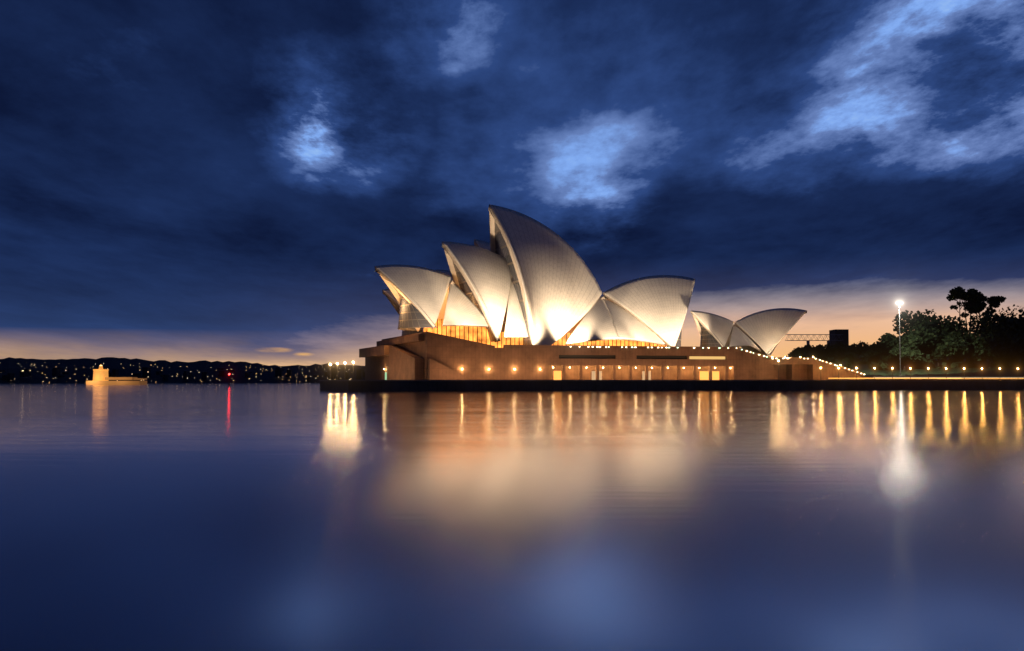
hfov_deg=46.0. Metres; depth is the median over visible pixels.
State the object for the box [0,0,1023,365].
sky
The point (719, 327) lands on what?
shell
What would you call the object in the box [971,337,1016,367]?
tree
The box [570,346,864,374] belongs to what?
balustrade lights
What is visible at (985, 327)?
tree
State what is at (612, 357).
podium slots
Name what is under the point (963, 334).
tree
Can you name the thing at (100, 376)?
fort denison
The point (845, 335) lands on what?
buildings
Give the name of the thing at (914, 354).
tree
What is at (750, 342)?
shell
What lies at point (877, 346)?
tree
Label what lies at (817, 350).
tree
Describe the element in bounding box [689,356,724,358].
window
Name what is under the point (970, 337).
tree
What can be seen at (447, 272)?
shell
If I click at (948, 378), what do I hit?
quay road edge
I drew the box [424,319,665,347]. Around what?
foyer glazing
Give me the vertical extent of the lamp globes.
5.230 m
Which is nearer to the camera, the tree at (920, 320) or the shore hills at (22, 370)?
the tree at (920, 320)
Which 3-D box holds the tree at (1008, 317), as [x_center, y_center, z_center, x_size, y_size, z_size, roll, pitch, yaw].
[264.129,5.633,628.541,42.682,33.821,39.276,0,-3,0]
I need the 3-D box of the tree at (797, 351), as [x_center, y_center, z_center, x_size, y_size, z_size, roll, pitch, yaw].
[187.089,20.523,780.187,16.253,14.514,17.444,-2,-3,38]
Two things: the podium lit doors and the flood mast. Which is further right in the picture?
the flood mast
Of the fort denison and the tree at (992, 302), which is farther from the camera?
the fort denison
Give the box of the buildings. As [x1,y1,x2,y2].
[829,329,888,345]
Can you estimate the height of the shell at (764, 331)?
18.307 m
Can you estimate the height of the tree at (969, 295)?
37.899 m
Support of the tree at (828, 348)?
on the garden hill at (865, 366)
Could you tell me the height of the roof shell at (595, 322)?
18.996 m
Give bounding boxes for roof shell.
[437,280,487,327]
[500,280,527,337]
[565,296,618,344]
[601,296,665,345]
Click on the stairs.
(750, 365)
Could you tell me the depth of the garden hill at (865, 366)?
579.24 m
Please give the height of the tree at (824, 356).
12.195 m
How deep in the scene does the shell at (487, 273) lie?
426.61 m
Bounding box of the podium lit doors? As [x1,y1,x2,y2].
[385,371,718,379]
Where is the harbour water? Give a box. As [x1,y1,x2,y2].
[0,383,1023,650]
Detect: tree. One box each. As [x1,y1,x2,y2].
[787,347,808,356]
[801,344,822,357]
[817,352,842,360]
[822,342,855,354]
[840,341,869,356]
[867,341,892,353]
[878,325,941,367]
[880,352,901,366]
[888,346,923,369]
[892,309,967,362]
[917,329,967,366]
[931,336,971,361]
[933,315,982,360]
[946,286,985,356]
[963,333,981,363]
[965,296,1006,329]
[968,312,1023,337]
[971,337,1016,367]
[973,304,1023,332]
[992,334,1023,361]
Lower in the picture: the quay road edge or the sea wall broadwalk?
the sea wall broadwalk
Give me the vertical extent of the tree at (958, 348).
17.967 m
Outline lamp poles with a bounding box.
[330,362,964,379]
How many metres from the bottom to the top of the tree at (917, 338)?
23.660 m
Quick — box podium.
[359,332,735,379]
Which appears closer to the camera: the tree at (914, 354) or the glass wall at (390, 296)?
the glass wall at (390, 296)
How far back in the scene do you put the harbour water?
26.22 m
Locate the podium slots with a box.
[559,355,686,358]
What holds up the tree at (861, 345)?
on the garden hill at (865, 366)
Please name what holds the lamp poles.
on the sea wall broadwalk
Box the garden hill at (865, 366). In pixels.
[783,348,1023,376]
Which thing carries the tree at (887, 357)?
on the garden hill at (865, 366)
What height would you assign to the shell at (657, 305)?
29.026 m
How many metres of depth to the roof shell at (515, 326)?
422.88 m
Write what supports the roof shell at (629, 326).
on the podium
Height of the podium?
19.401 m
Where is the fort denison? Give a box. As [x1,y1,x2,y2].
[86,365,146,384]
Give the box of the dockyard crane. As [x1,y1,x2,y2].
[785,334,842,344]
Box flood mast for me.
[896,302,902,374]
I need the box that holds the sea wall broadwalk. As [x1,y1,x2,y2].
[319,380,1023,390]
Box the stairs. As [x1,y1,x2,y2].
[729,347,863,379]
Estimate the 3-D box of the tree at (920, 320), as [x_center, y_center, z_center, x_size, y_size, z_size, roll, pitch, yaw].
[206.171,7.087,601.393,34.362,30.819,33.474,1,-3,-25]
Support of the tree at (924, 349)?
on the garden hill at (865, 366)
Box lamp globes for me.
[329,360,1017,369]
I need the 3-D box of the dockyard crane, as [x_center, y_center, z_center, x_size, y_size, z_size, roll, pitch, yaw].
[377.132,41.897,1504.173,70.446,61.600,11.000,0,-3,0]
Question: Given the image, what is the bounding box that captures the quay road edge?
[845,377,1023,379]
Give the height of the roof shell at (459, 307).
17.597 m
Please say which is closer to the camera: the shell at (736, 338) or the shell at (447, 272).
the shell at (736, 338)
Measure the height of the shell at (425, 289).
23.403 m
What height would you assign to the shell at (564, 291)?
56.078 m
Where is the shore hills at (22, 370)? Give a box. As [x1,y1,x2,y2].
[0,357,364,382]
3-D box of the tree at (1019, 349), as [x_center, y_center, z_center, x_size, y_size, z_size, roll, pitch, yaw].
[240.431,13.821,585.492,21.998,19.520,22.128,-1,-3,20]
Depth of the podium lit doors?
424.93 m

